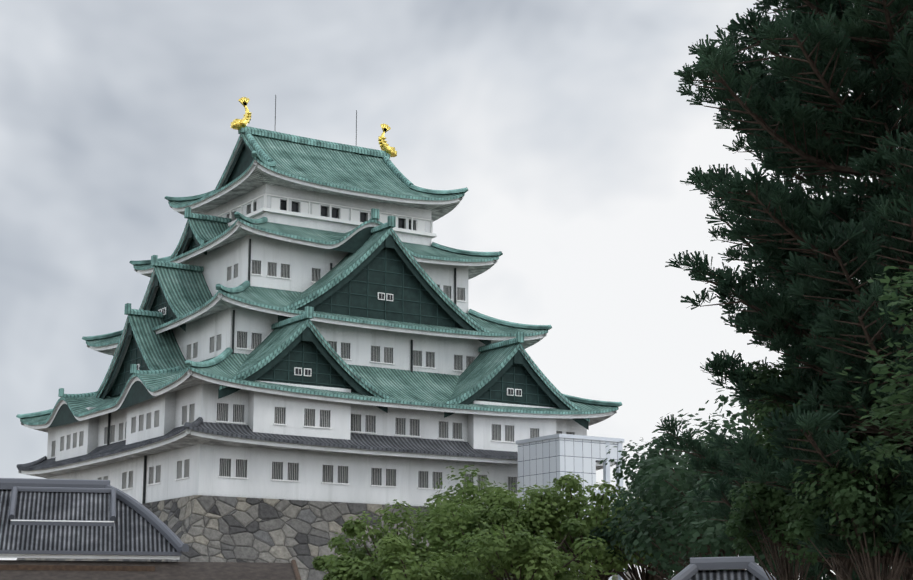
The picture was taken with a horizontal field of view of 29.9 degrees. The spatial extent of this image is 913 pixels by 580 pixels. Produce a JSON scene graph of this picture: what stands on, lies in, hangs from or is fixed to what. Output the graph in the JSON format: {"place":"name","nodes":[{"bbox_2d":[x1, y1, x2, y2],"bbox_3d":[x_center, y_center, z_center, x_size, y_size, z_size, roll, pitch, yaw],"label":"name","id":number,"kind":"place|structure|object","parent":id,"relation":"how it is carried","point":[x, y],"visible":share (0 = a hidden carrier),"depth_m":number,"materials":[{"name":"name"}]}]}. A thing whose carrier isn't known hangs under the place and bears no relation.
{"place":"outdoors","nodes":[
{"label":"outdoors","id":0,"kind":"place"},
{"bbox_2d":[18,137,616,507],"bbox_3d":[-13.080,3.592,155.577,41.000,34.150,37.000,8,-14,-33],"label":"castle walls","id":1,"kind":"structure","parent":0,"point":[301,259],"depth_m":141.56,"materials":[{"name":"white paint"}]},
{"bbox_2d":[19,422,517,467],"bbox_3d":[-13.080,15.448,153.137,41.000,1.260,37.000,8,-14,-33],"label":"lower roof","id":2,"kind":"structure","parent":1,"relation":"attached to","point":[394,442],"depth_m":138.05,"materials":[{"name":"tile"}]},
{"bbox_2d":[107,95,455,503],"bbox_3d":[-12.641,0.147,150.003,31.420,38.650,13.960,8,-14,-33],"label":"castle pipes","id":3,"kind":"object","parent":1,"relation":"attached to","point":[145,457],"visible":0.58,"depth_m":143.21,"materials":[{"name":"grey metal"}]},
{"bbox_2d":[17,417,599,470],"bbox_3d":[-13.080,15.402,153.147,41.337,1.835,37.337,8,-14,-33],"label":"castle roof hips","id":4,"kind":"object","parent":1,"relation":"attached to","point":[198,421],"visible":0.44,"depth_m":135.42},
{"bbox_2d":[52,260,572,492],"bbox_3d":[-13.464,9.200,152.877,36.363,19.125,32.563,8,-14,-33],"label":"window bars","id":5,"kind":"object","parent":1,"relation":"attached to","point":[184,416],"visible":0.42,"depth_m":139.87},
{"bbox_2d":[21,164,614,477],"bbox_3d":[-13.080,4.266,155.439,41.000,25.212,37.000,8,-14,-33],"label":"roof eaves","id":6,"kind":"object","parent":1,"relation":"attached to","point":[257,178],"visible":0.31,"depth_m":146.97,"materials":[{"name":"white paint"}]},
{"bbox_2d":[21,133,615,422],"bbox_3d":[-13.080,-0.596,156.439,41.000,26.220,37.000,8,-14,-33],"label":"castle copper roofs","id":7,"kind":"structure","parent":1,"relation":"on","point":[186,291],"depth_m":146.50,"materials":[{"name":"green metal"}]},
{"bbox_2d":[48,139,588,429],"bbox_3d":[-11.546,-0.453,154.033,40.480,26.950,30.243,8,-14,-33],"label":"gable bargeboards","id":8,"kind":"object","parent":1,"relation":"attached to","point":[138,392],"visible":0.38,"depth_m":145.49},
{"bbox_2d":[16,126,621,424],"bbox_3d":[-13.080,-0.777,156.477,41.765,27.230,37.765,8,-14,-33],"label":"roof trim","id":9,"kind":"structure","parent":1,"relation":"attached to","point":[266,160],"depth_m":146.83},
{"bbox_2d":[231,97,396,156],"bbox_3d":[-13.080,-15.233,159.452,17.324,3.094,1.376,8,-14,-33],"label":"roof ornaments","id":10,"kind":"object","parent":9,"relation":"on","point":[237,124],"visible":0.96,"depth_m":155.74,"materials":[{"name":"gold metal"}]},
{"bbox_2d":[120,193,521,493],"bbox_3d":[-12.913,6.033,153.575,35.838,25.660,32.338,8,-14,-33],"label":"white castle trim","id":11,"kind":"structure","parent":1,"relation":"attached to","point":[315,214],"depth_m":149.16,"materials":[{"name":"white paint"}]},
{"bbox_2d":[113,238,556,406],"bbox_3d":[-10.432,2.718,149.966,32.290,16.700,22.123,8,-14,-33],"label":"castle gable battens","id":12,"kind":"object","parent":1,"relation":"attached to","point":[316,353],"visible":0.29,"depth_m":145.42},
{"bbox_2d":[137,200,570,492],"bbox_3d":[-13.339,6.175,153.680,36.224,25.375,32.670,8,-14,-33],"label":"windows","id":13,"kind":"structure","parent":1,"relation":"in","point":[283,204],"depth_m":141.04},
{"bbox_2d":[17,495,635,579],"bbox_3d":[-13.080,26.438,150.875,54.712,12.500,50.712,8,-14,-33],"label":"stone wall","id":14,"kind":"structure","parent":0,"point":[205,528],"depth_m":129.90,"materials":[{"name":"grey stone"}]},
{"bbox_2d":[0,0,901,579],"label":"sky","id":15,"kind":"structure","parent":0,"point":[570,136],"materials":[{"name":"white"}]},
{"bbox_2d":[518,437,618,575],"bbox_3d":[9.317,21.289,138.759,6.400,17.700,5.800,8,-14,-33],"label":"elevator tower","id":16,"kind":"structure","parent":0,"point":[542,462],"depth_m":137.70,"materials":[{"name":"white glass"}]},
{"bbox_2d":[653,0,912,579],"bbox_3d":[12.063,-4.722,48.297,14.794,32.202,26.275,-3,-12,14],"label":"pine","id":17,"kind":"object","parent":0,"point":[804,218],"depth_m":39.11,"materials":[{"name":"green plant"}]},
{"label":"ground","id":18,"kind":"structure","parent":0,"visible":0},
{"bbox_2d":[0,559,300,579],"bbox_3d":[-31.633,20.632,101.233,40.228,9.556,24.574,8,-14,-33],"label":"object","id":19,"kind":"object","parent":18,"relation":"on","point":[103,568],"visible":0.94,"depth_m":101.35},
{"bbox_2d":[0,490,177,551],"bbox_3d":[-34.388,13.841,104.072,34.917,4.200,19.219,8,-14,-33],"label":"palace roof tiles","id":20,"kind":"object","parent":19,"relation":"on","point":[131,529],"visible":0.73,"depth_m":105.13,"materials":[{"name":"grey tile"}]},
{"bbox_2d":[0,478,188,555],"bbox_3d":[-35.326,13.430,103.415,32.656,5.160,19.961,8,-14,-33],"label":"palace roof ridges","id":21,"kind":"object","parent":20,"relation":"on","point":[15,485],"visible":0.98,"depth_m":106.97,"materials":[{"name":"grey tile"}]},
{"bbox_2d":[0,520,179,559],"bbox_3d":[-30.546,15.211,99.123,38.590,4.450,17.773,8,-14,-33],"label":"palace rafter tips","id":22,"kind":"object","parent":19,"relation":"attached to","point":[87,556],"visible":1,"depth_m":102.86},
{"bbox_2d":[0,560,295,579],"bbox_3d":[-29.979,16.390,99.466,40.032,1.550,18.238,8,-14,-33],"label":"wall","id":23,"kind":"structure","parent":19,"relation":"on","point":[217,571],"depth_m":102.37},
{"bbox_2d":[516,433,624,579],"bbox_3d":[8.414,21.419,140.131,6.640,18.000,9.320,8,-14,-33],"label":"enclosure frame","id":24,"kind":"object","parent":18,"relation":"on","point":[606,473],"visible":0.04,"depth_m":138.66,"materials":[{"name":"white metal"}]},
{"bbox_2d":[323,281,912,579],"bbox_3d":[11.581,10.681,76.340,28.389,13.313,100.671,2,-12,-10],"label":"branches","id":25,"kind":"object","parent":18,"relation":"on","point":[869,570],"visible":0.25,"depth_m":47.20,"materials":[{"name":"plant"}]},
{"bbox_2d":[312,465,662,579],"bbox_3d":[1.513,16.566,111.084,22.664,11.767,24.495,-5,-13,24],"label":"broadleaf crowns","id":26,"kind":"object","parent":25,"relation":"attached to","point":[523,543],"visible":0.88,"depth_m":109.26,"materials":[{"name":"green plant"}]},
{"bbox_2d":[584,386,890,579],"bbox_3d":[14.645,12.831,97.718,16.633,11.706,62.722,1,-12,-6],"label":"dark tree crowns","id":27,"kind":"object","parent":25,"relation":"on","point":[655,467],"visible":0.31,"depth_m":84.56,"materials":[{"name":"green plant"}]},
{"bbox_2d":[722,341,912,566],"bbox_3d":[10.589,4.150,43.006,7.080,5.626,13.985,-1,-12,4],"label":"tree crowns","id":28,"kind":"object","parent":25,"relation":"on","point":[845,500],"visible":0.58,"depth_m":38.30,"materials":[{"name":"green plant"}]},
{"bbox_2d":[837,265,912,473],"bbox_3d":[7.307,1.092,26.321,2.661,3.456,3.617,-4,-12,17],"label":"branch leaves","id":29,"kind":"object","parent":25,"relation":"on","point":[907,411],"visible":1,"depth_m":26.09,"materials":[{"name":"green plant"}]},
{"bbox_2d":[671,556,775,579],"bbox_3d":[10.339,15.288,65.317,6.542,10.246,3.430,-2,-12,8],"label":"roof ridges","id":30,"kind":"object","parent":18,"relation":"on","point":[697,564],"visible":1,"depth_m":67.42,"materials":[{"name":"grey tile"}]},
{"bbox_2d":[689,570,759,579],"bbox_3d":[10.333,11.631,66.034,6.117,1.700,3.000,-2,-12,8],"label":"roof tiles","id":31,"kind":"object","parent":30,"relation":"on","point":[723,575],"visible":0.85,"depth_m":67.24,"materials":[{"name":"grey tile"}]}
]}

